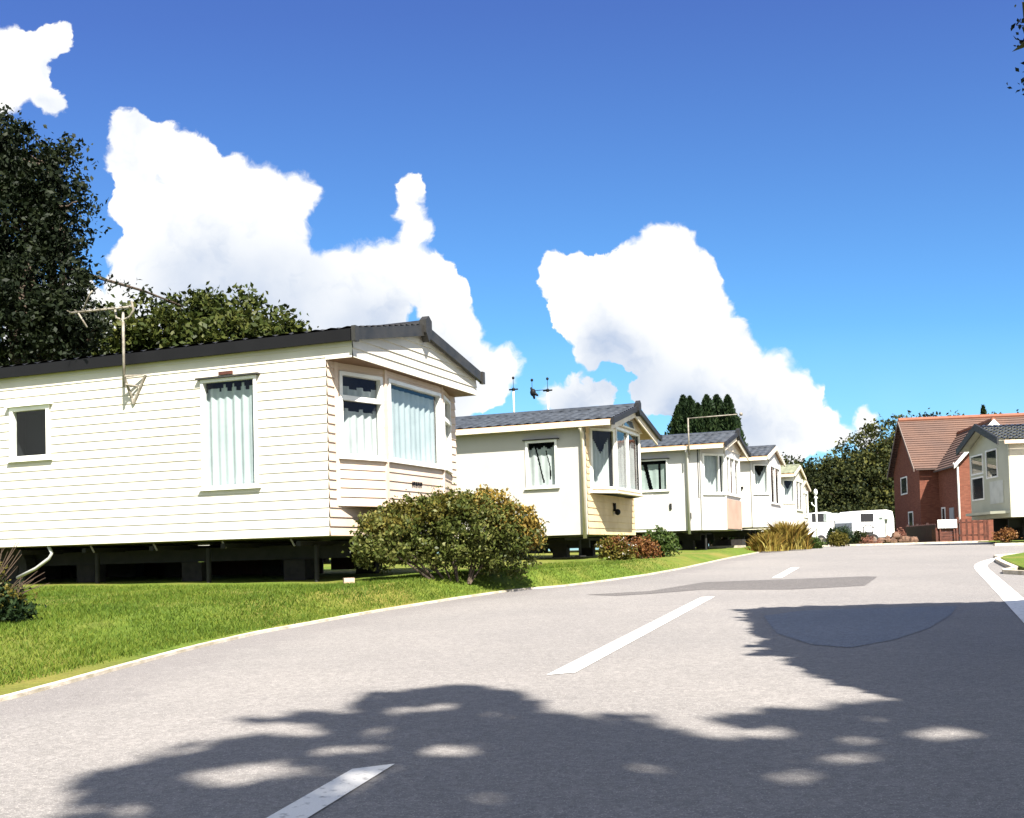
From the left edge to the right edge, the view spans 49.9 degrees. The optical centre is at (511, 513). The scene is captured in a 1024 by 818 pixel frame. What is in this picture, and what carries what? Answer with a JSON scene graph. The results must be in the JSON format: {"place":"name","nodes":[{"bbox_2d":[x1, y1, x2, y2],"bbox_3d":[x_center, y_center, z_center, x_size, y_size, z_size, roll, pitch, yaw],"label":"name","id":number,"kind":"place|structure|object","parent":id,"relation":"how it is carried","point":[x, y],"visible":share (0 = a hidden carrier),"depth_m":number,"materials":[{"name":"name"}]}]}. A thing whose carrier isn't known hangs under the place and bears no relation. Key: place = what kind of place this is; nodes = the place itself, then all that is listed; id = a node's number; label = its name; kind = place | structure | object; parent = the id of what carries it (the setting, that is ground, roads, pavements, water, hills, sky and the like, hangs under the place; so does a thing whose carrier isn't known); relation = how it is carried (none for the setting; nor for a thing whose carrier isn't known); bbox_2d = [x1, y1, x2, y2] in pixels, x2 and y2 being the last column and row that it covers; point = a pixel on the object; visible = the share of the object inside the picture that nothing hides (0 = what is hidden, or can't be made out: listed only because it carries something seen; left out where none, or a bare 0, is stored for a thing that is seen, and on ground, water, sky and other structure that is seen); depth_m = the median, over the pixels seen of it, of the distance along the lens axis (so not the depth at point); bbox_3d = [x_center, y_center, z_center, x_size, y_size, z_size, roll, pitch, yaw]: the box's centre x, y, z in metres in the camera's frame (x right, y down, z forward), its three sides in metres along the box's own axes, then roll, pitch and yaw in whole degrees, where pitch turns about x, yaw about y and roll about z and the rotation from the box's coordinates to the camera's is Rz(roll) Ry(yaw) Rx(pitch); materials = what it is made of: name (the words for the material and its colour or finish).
{"place":"outdoors","nodes":[
{"label":"outdoors","id":0,"kind":"place"},
{"bbox_2d":[0,546,755,695],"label":"lawn","id":1,"kind":"structure","parent":0,"point":[684,558],"depth_m":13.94,"materials":[{"name":"plant"}]},
{"bbox_2d":[0,543,48,623],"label":"shrub","id":2,"kind":"object","parent":1,"relation":"on","point":[14,607],"visible":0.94,"depth_m":8.85,"materials":[{"name":"green plant"}]},
{"bbox_2d":[0,103,118,366],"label":"oak tree","id":3,"kind":"object","parent":1,"relation":"on","point":[39,322],"visible":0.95,"depth_m":23.76,"materials":[{"name":"green plant"}]},
{"bbox_2d":[81,281,318,356],"bbox_3d":[-7.990,-2.239,28.150,6.662,7.638,3.923,-2,-2,0],"label":"leafy tree","id":4,"kind":"object","parent":1,"relation":"on","point":[204,317],"visible":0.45,"depth_m":27.53,"materials":[{"name":"green plant"}]},
{"bbox_2d":[67,267,188,312],"bbox_3d":[-8.904,-5.306,26.089,1.142,0.901,2.938,-3,-3,43],"label":"leaning branch","id":5,"kind":"object","parent":4,"relation":"attached to","point":[128,286],"visible":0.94,"depth_m":26.13,"materials":[{"name":"green plant"}]},
{"bbox_2d":[343,578,354,583],"bbox_3d":[-1.887,0.775,12.732,0.120,0.070,0.100,-1,-2,-17],"label":"brick","id":6,"kind":"object","parent":1,"relation":"on","point":[345,580],"visible":0.64,"depth_m":12.69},
{"bbox_2d":[198,377,661,561],"bbox_3d":[-2.204,-1.015,26.088,10.850,4.229,4.155,-2,-2,21],"label":"mobile home","id":7,"kind":"object","parent":1,"relation":"on","point":[569,473],"visible":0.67,"depth_m":23.28,"materials":[{"name":"white plastic"}]},
{"bbox_2d":[522,438,559,489],"bbox_3d":[0.672,-1.042,23.131,0.900,1.200,0.405,-2,-2,21],"label":"window","id":8,"kind":"structure","parent":7,"relation":"in","point":[541,461],"depth_m":23.08,"materials":[{"name":"white plastic"}]},
{"bbox_2d":[585,428,616,494],"bbox_3d":[1.808,-1.155,23.221,0.882,1.470,0.370,0,-2,-36],"label":"window","id":9,"kind":"structure","parent":7,"relation":"in","point":[599,461],"depth_m":23.19,"materials":[{"name":"white plastic"}]},
{"bbox_2d":[598,427,640,497],"bbox_3d":[2.406,-1.164,24.294,0.370,1.530,2.120,-2,-2,21],"label":"window","id":10,"kind":"structure","parent":7,"relation":"in","point":[624,451],"depth_m":24.15,"materials":[{"name":"white plastic"}]},
{"bbox_2d":[622,420,634,429],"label":"window","id":11,"kind":"structure","parent":7,"relation":"in","point":[629,424],"depth_m":24.27,"materials":[{"name":"white plastic"}]},
{"bbox_2d":[623,433,638,498],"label":"window","id":12,"kind":"structure","parent":7,"relation":"in","point":[633,439],"depth_m":25.08,"materials":[{"name":"white plastic"}]},
{"bbox_2d":[341,483,549,584],"bbox_3d":[-0.841,0.250,14.062,3.147,1.333,1.250,0,-3,-42],"label":"shrub","id":13,"kind":"object","parent":1,"relation":"on","point":[504,528],"visible":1,"depth_m":13.84,"materials":[{"name":"green plant"}]},
{"bbox_2d":[594,533,639,559],"bbox_3d":[2.002,0.681,21.030,0.874,0.632,0.625,-2,-2,0],"label":"shrub","id":14,"kind":"object","parent":1,"relation":"on","point":[614,548],"visible":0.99,"depth_m":20.94,"materials":[{"name":"green plant"}]},
{"bbox_2d":[529,412,750,552],"bbox_3d":[1.662,-0.627,33.347,11.348,3.710,4.195,-2,-2,21],"label":"mobile home","id":15,"kind":"object","parent":1,"relation":"on","point":[690,482],"visible":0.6,"depth_m":30.44,"materials":[{"name":"white plastic"}]},
{"bbox_2d":[634,495,653,528],"bbox_3d":[3.464,-0.044,30.682,1.000,0.940,0.019,-2,-2,21],"label":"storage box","id":16,"kind":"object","parent":15,"relation":"in","point":[644,506],"depth_m":30.58,"materials":[{"name":"white plastic"}]},
{"bbox_2d":[641,458,669,491],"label":"window","id":17,"kind":"structure","parent":15,"relation":"in","point":[654,472],"depth_m":30.63,"materials":[{"name":"glass"}]},
{"bbox_2d":[697,450,726,497],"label":"window","id":18,"kind":"structure","parent":15,"relation":"in","point":[710,461],"depth_m":30.36,"materials":[{"name":"white plastic"}]},
{"bbox_2d":[719,454,740,497],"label":"window","id":19,"kind":"structure","parent":15,"relation":"in","point":[731,476],"depth_m":31.81,"materials":[{"name":"white plastic"}]},
{"bbox_2d":[726,458,736,493],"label":"window","id":20,"kind":"structure","parent":15,"relation":"in","point":[726,458],"depth_m":32.56,"materials":[{"name":"white plastic"}]},
{"bbox_2d":[628,534,662,558],"bbox_3d":[2.542,0.657,21.666,0.897,0.602,0.603,-1,-2,-20],"label":"shrub","id":21,"kind":"object","parent":1,"relation":"on","point":[646,549],"visible":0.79,"depth_m":21.57,"materials":[{"name":"brown plant"}]},
{"bbox_2d":[640,525,681,557],"bbox_3d":[3.031,0.598,22.612,1.011,0.775,0.683,-2,-2,0],"label":"shrub","id":22,"kind":"object","parent":1,"relation":"on","point":[667,544],"visible":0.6,"depth_m":22.54,"materials":[{"name":"green plant"}]},
{"bbox_2d":[566,445,784,547],"bbox_3d":[4.663,-0.464,39.782,9.770,3.510,4.070,-2,-2,21],"label":"mobile home","id":23,"kind":"object","parent":1,"relation":"on","point":[760,480],"visible":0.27,"depth_m":36.86,"materials":[{"name":"beige"}]},
{"bbox_2d":[753,464,769,494],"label":"window","id":24,"kind":"structure","parent":23,"relation":"in","point":[761,487],"depth_m":36.84,"materials":[{"name":"white plastic"}]},
{"bbox_2d":[759,465,781,505],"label":"window","id":25,"kind":"structure","parent":23,"relation":"in","point":[774,471],"depth_m":39.12,"materials":[{"name":"white plastic"}]},
{"bbox_2d":[708,539,745,548],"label":"garden steps","id":26,"kind":"structure","parent":1,"relation":"on","point":[737,543],"depth_m":33.13,"materials":[{"name":"concrete"}]},
{"bbox_2d":[713,464,806,545],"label":"mobile home","id":27,"kind":"object","parent":1,"relation":"on","point":[793,476],"visible":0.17,"depth_m":47.41,"materials":[{"name":"beige"}]},
{"bbox_2d":[783,480,794,502],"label":"window","id":28,"kind":"structure","parent":27,"relation":"in","point":[788,494],"depth_m":47.34,"materials":[{"name":"white plastic"}]},
{"bbox_2d":[787,480,803,511],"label":"window","id":29,"kind":"structure","parent":27,"relation":"in","point":[799,486],"depth_m":48.56,"materials":[{"name":"white plastic"}]},
{"bbox_2d":[737,532,791,551],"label":"ornamental grass","id":30,"kind":"object","parent":1,"relation":"on","point":[766,542],"depth_m":30.57,"materials":[{"name":"plant"}]},
{"bbox_2d":[761,480,810,531],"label":"mobile home","id":31,"kind":"object","parent":1,"relation":"on","point":[806,487],"visible":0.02,"depth_m":59.09,"materials":[{"name":"beige"}]},
{"bbox_2d":[803,492,808,517],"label":"window","id":32,"kind":"structure","parent":31,"relation":"in","point":[805,496],"depth_m":59.01,"materials":[{"name":"white plastic"}]},
{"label":"concrete slab","id":33,"kind":"structure","parent":1,"relation":"on","visible":0},
{"bbox_2d":[0,290,484,583],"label":"mobile home","id":34,"kind":"object","parent":33,"relation":"on","point":[290,456],"visible":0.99,"depth_m":14.08,"materials":[{"name":"beige"}]},
{"bbox_2d":[4,402,52,462],"bbox_3d":[-6.420,-1.086,14.923,0.890,0.920,0.405,-2,-2,21],"label":"window","id":35,"kind":"structure","parent":34,"relation":"in","point":[29,424],"depth_m":15.15,"materials":[{"name":"white plastic"}]},
{"bbox_2d":[195,372,261,490],"bbox_3d":[-3.443,-1.002,13.753,1.020,1.570,0.405,-2,-2,21],"label":"window","id":36,"kind":"structure","parent":34,"relation":"in","point":[228,403],"depth_m":13.72,"materials":[{"name":"white plastic"}]},
{"bbox_2d":[326,363,387,467],"bbox_3d":[-1.985,-1.203,13.723,0.388,1.250,0.929,-3,-3,39],"label":"window","id":37,"kind":"structure","parent":34,"relation":"in","point":[361,434],"depth_m":13.73,"materials":[{"name":"white plastic"}]},
{"bbox_2d":[360,378,445,469],"bbox_3d":[-1.431,-1.180,14.807,0.388,1.250,1.764,-2,-2,21],"label":"window","id":38,"kind":"structure","parent":34,"relation":"in","point":[411,429],"depth_m":14.85,"materials":[{"name":"white plastic"}]},
{"bbox_2d":[417,392,453,473],"bbox_3d":[-1.099,-1.149,15.976,0.388,1.250,0.929,-2,-2,4],"label":"window","id":39,"kind":"structure","parent":34,"relation":"in","point":[446,403],"depth_m":16.27,"materials":[{"name":"white plastic"}]},
{"bbox_2d":[0,542,1023,817],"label":"road","id":40,"kind":"structure","parent":0,"point":[726,704],"depth_m":5.05,"materials":[{"name":"asphalt"}]},
{"bbox_2d":[267,764,393,817],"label":"road marking","id":41,"kind":"object","parent":40,"relation":"on","point":[316,800],"visible":1,"depth_m":3.58,"materials":[{"name":"paint"}]},
{"bbox_2d":[547,596,714,674],"bbox_3d":[1.254,0.929,9.420,0.140,0.141,6.599,-2,-2,17],"label":"road marking","id":42,"kind":"object","parent":40,"relation":"on","point":[588,659],"visible":1,"depth_m":7.98,"materials":[{"name":"paint"}]},
{"bbox_2d":[589,576,875,595],"bbox_3d":[3.103,0.942,14.554,4.670,0.064,2.238,-1,-2,-10],"label":"asphalt patch","id":43,"kind":"object","parent":40,"relation":"on","point":[805,583],"visible":1,"depth_m":14.54,"materials":[{"name":"asphalt"}]},
{"bbox_2d":[745,519,817,549],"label":"ornamental grass","id":44,"kind":"object","parent":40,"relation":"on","point":[800,537],"depth_m":32.18,"materials":[{"name":"plant"}]},
{"bbox_2d":[772,567,798,577],"bbox_3d":[4.483,0.947,17.949,0.140,0.076,3.538,-2,-2,19],"label":"road marking","id":45,"kind":"object","parent":40,"relation":"on","point":[784,573],"visible":1,"depth_m":17.78,"materials":[{"name":"paint"}]},
{"bbox_2d":[764,606,956,647],"bbox_3d":[2.686,0.892,9.057,1.522,0.071,3.662,-3,-2,29],"label":"asphalt patch","id":46,"kind":"object","parent":40,"relation":"on","point":[849,628],"visible":1,"depth_m":8.86,"materials":[{"name":"asphalt"}]},
{"bbox_2d":[822,540,988,546],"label":"kerb","id":47,"kind":"structure","parent":40,"relation":"on","point":[911,543],"depth_m":46.05,"materials":[{"name":"concrete"}]},
{"bbox_2d":[974,558,1023,622],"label":"road marking","id":48,"kind":"object","parent":40,"relation":"on","point":[1010,597],"visible":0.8,"depth_m":12.39,"materials":[{"name":"paint"}]},
{"bbox_2d":[993,553,1023,574],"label":"kerb","id":49,"kind":"structure","parent":40,"relation":"on","point":[1011,568],"depth_m":16.74,"materials":[{"name":"concrete"}]},
{"bbox_2d":[993,543,1023,545],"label":"kerb","id":50,"kind":"structure","parent":40,"relation":"on","point":[999,544],"depth_m":31.05,"materials":[{"name":"concrete"}]},
{"bbox_2d":[0,0,1023,550],"label":"sky","id":51,"kind":"structure","parent":0,"point":[809,214],"materials":[{"name":"blue"}]},
{"bbox_2d":[825,528,832,546],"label":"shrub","id":52,"kind":"object","parent":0,"point":[829,532],"visible":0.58,"depth_m":41.97,"materials":[{"name":"green plant"}]},
{"bbox_2d":[932,527,958,541],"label":"wooden planter","id":53,"kind":"object","parent":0,"point":[945,532],"visible":0.88,"depth_m":47.26,"materials":[{"name":"wood"}]},
{"bbox_2d":[887,413,1023,540],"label":"brick house","id":54,"kind":"structure","parent":0,"point":[928,470],"depth_m":71.09,"materials":[{"name":"brick"}]},
{"bbox_2d":[900,476,907,494],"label":"window","id":55,"kind":"structure","parent":54,"relation":"in","point":[903,481],"depth_m":74.61,"materials":[{"name":"white plastic"}]},
{"bbox_2d":[908,511,913,525],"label":"window","id":56,"kind":"structure","parent":54,"relation":"in","point":[910,514],"depth_m":72.99,"materials":[{"name":"white plastic"}]},
{"bbox_2d":[941,507,945,528],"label":"window","id":57,"kind":"structure","parent":54,"relation":"in","point":[943,511],"depth_m":68.87,"materials":[{"name":"white plastic"}]},
{"bbox_2d":[949,507,954,536],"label":"door","id":58,"kind":"structure","parent":54,"relation":"in","point":[951,510],"depth_m":66.76,"materials":[{"name":"metal"}]},
{"bbox_2d":[978,540,1023,542],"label":"verge","id":59,"kind":"structure","parent":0,"point":[1017,541],"depth_m":37.88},
{"bbox_2d":[956,424,1023,540],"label":"mobile home","id":60,"kind":"object","parent":59,"relation":"on","point":[996,456],"visible":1,"depth_m":33.94,"materials":[{"name":"white plastic"}]},
{"bbox_2d":[970,453,983,475],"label":"window","id":61,"kind":"structure","parent":60,"relation":"in","point":[977,467],"depth_m":35.64,"materials":[{"name":"white plastic"}]},
{"bbox_2d":[971,476,984,500],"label":"window","id":62,"kind":"structure","parent":60,"relation":"in","point":[977,483],"depth_m":35.62,"materials":[{"name":"glass"}]},
{"bbox_2d":[985,448,997,478],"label":"window","id":63,"kind":"structure","parent":60,"relation":"in","point":[991,456],"depth_m":34.25,"materials":[{"name":"white plastic"}]},
{"bbox_2d":[991,525,1019,542],"bbox_3d":[14.443,0.612,32.232,0.889,0.570,0.595,-2,-2,0],"label":"shrub","id":64,"kind":"object","parent":59,"relation":"on","point":[1005,535],"visible":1,"depth_m":32.15,"materials":[{"name":"brown plant"}]},
{"bbox_2d":[1000,553,1023,569],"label":"verge","id":65,"kind":"structure","parent":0,"point":[1017,559],"depth_m":18.93,"materials":[{"name":"plant"}]},
{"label":"verge","id":66,"kind":"structure","parent":0,"visible":0},
{"bbox_2d":[664,404,681,542],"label":"conifer","id":67,"kind":"object","parent":66,"relation":"on","point":[675,417],"visible":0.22,"depth_m":56.59,"materials":[{"name":"green plant"}]},
{"bbox_2d":[667,394,686,434],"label":"conifer","id":68,"kind":"object","parent":66,"relation":"on","point":[682,400],"visible":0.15,"depth_m":56.60,"materials":[{"name":"green plant"}]},
{"bbox_2d":[676,395,729,546],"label":"conifer","id":69,"kind":"object","parent":66,"relation":"on","point":[689,405],"visible":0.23,"depth_m":55.24,"materials":[{"name":"green plant"}]},
{"bbox_2d":[685,402,730,543],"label":"conifer","id":70,"kind":"object","parent":66,"relation":"on","point":[695,423],"visible":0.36,"depth_m":54.58,"materials":[{"name":"green plant"}]},
{"bbox_2d":[699,394,732,545],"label":"conifer","id":71,"kind":"object","parent":66,"relation":"on","point":[708,408],"visible":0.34,"depth_m":54.74,"materials":[{"name":"green plant"}]},
{"bbox_2d":[708,394,760,543],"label":"conifer","id":72,"kind":"object","parent":66,"relation":"on","point":[718,401],"visible":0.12,"depth_m":55.61,"materials":[{"name":"green plant"}]},
{"bbox_2d":[708,394,768,541],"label":"conifer","id":73,"kind":"object","parent":66,"relation":"on","point":[729,423],"visible":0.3,"depth_m":54.78,"materials":[{"name":"green plant"}]},
{"bbox_2d":[735,412,762,531],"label":"conifer","id":74,"kind":"object","parent":66,"relation":"on","point":[738,420],"visible":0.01,"depth_m":57.06,"materials":[{"name":"green plant"}]},
{"bbox_2d":[811,489,817,536],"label":"street lamp","id":75,"kind":"object","parent":66,"relation":"on","point":[815,497],"visible":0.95,"depth_m":54.98,"materials":[{"name":"white metal"}]},
{"bbox_2d":[850,529,869,543],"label":"shrub","id":76,"kind":"object","parent":66,"relation":"on","point":[859,535],"visible":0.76,"depth_m":48.91,"materials":[{"name":"green plant"}]},
{"bbox_2d":[862,525,873,537],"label":"garden pot","id":77,"kind":"object","parent":66,"relation":"on","point":[869,531],"visible":0.52,"depth_m":51.86,"materials":[{"name":"metal"}]},
{"bbox_2d":[858,535,880,543],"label":"shrub","id":78,"kind":"object","parent":66,"relation":"on","point":[867,540],"visible":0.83,"depth_m":47.94,"materials":[{"name":"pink plant"}]},
{"bbox_2d":[879,517,891,536],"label":"bird table","id":79,"kind":"object","parent":66,"relation":"on","point":[886,528],"visible":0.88,"depth_m":55.94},
{"bbox_2d":[877,532,918,542],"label":"rock","id":80,"kind":"object","parent":66,"relation":"on","point":[895,537],"visible":0.84,"depth_m":49.72,"materials":[{"name":"stone"}]},
{"bbox_2d":[905,522,939,541],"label":"picket fence","id":81,"kind":"object","parent":66,"relation":"on","point":[922,533],"visible":0.82,"depth_m":49.84,"materials":[{"name":"wood"}]},
{"bbox_2d":[937,519,956,541],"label":"sign","id":82,"kind":"object","parent":66,"relation":"on","point":[950,523],"visible":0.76,"depth_m":47.16,"materials":[{"name":"white"}]},
{"bbox_2d":[956,517,988,540],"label":"picket fence","id":83,"kind":"object","parent":66,"relation":"on","point":[985,534],"visible":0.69,"depth_m":47.19,"materials":[{"name":"wood"}]},
{"bbox_3d":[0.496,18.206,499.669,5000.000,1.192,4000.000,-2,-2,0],"label":"ground","id":84,"kind":"structure","parent":0,"visible":0},
{"bbox_2d":[0,552,759,701],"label":"kerb edging","id":85,"kind":"object","parent":84,"relation":"on","point":[28,691],"visible":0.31,"depth_m":8.79,"materials":[{"name":"concrete"}]},
{"bbox_2d":[785,454,827,481],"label":"woodland tree","id":86,"kind":"object","parent":84,"relation":"on","point":[811,461],"depth_m":96.13,"materials":[{"name":"green plant"}]},
{"bbox_2d":[782,452,834,521],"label":"woodland tree","id":87,"kind":"object","parent":84,"relation":"on","point":[786,459],"visible":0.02,"depth_m":90.63,"materials":[{"name":"green plant"}]},
{"bbox_2d":[810,536,826,548],"bbox_3d":[9.534,0.953,35.057,0.949,0.648,0.685,-2,-2,0],"label":"shrub","id":88,"kind":"object","parent":84,"relation":"on","point":[818,543],"visible":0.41,"depth_m":34.91,"materials":[{"name":"green plant"}]},
{"bbox_2d":[825,530,850,546],"bbox_3d":[11.892,0.918,40.010,0.959,0.716,0.634,-1,-2,-15],"label":"shrub","id":89,"kind":"object","parent":84,"relation":"on","point":[836,538],"visible":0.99,"depth_m":39.92,"materials":[{"name":"green plant"}]},
{"bbox_2d":[826,526,856,545],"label":"shrub","id":90,"kind":"object","parent":84,"relation":"on","point":[843,530],"visible":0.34,"depth_m":43.93,"materials":[{"name":"green plant"}]},
{"bbox_2d":[797,454,894,544],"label":"woodland tree","id":91,"kind":"object","parent":84,"relation":"on","point":[824,496],"visible":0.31,"depth_m":90.35,"materials":[{"name":"green plant"}]},
{"bbox_2d":[809,441,895,528],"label":"woodland tree","id":92,"kind":"object","parent":84,"relation":"on","point":[887,494],"visible":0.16,"depth_m":92.47,"materials":[{"name":"green plant"}]},
{"bbox_2d":[828,421,895,537],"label":"woodland tree","id":93,"kind":"object","parent":84,"relation":"on","point":[879,447],"visible":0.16,"depth_m":94.94,"materials":[{"name":"green plant"}]},
{"bbox_2d":[847,410,919,486],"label":"woodland tree","id":94,"kind":"object","parent":84,"relation":"on","point":[882,433],"visible":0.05,"depth_m":97.78,"materials":[{"name":"green plant"}]},
{"bbox_2d":[888,408,940,428],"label":"woodland tree","id":95,"kind":"object","parent":84,"relation":"on","point":[928,415],"depth_m":103.93,"materials":[{"name":"green plant"}]},
{"bbox_2d":[980,404,986,414],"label":"conifer","id":96,"kind":"object","parent":84,"relation":"on","point":[983,410],"visible":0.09,"depth_m":100.26,"materials":[{"name":"green plant"}]},
{"bbox_2d":[1012,2,1023,51],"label":"oak tree","id":97,"kind":"object","parent":84,"relation":"on","point":[1021,46],"visible":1,"depth_m":7.33,"materials":[{"name":"green plant"}]},
{"bbox_2d":[1006,4,1023,95],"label":"overhanging branch","id":98,"kind":"object","parent":97,"relation":"attached to","point":[1020,41],"visible":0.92,"depth_m":7.52,"materials":[{"name":"green plant"}]},
{"label":"yard","id":99,"kind":"structure","parent":0,"visible":0},
{"bbox_2d":[809,512,837,544],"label":"touring caravan","id":100,"kind":"object","parent":99,"relation":"on","point":[825,520],"visible":0.41,"depth_m":66.13,"materials":[{"name":"metal"}]},
{"bbox_2d":[812,513,825,521],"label":"window","id":101,"kind":"structure","parent":100,"relation":"in","point":[820,516],"depth_m":66.10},
{"bbox_2d":[823,513,837,521],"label":"window","id":102,"kind":"structure","parent":100,"relation":"in","point":[829,516],"depth_m":66.19,"materials":[{"name":"white"}]},
{"bbox_2d":[809,505,895,543],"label":"hedge","id":103,"kind":"object","parent":99,"relation":"on","point":[851,509],"visible":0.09,"depth_m":87.78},
{"bbox_2d":[835,510,893,542],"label":"touring caravan","id":104,"kind":"object","parent":99,"relation":"on","point":[855,520],"visible":0.48,"depth_m":69.42,"materials":[{"name":"metal"}]},
{"bbox_2d":[860,513,873,521],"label":"window","id":105,"kind":"structure","parent":104,"relation":"in","point":[869,516],"depth_m":69.24,"materials":[{"name":"glass"}]},
{"bbox_2d":[878,513,890,520],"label":"window","id":106,"kind":"structure","parent":104,"relation":"in","point":[880,515],"depth_m":69.52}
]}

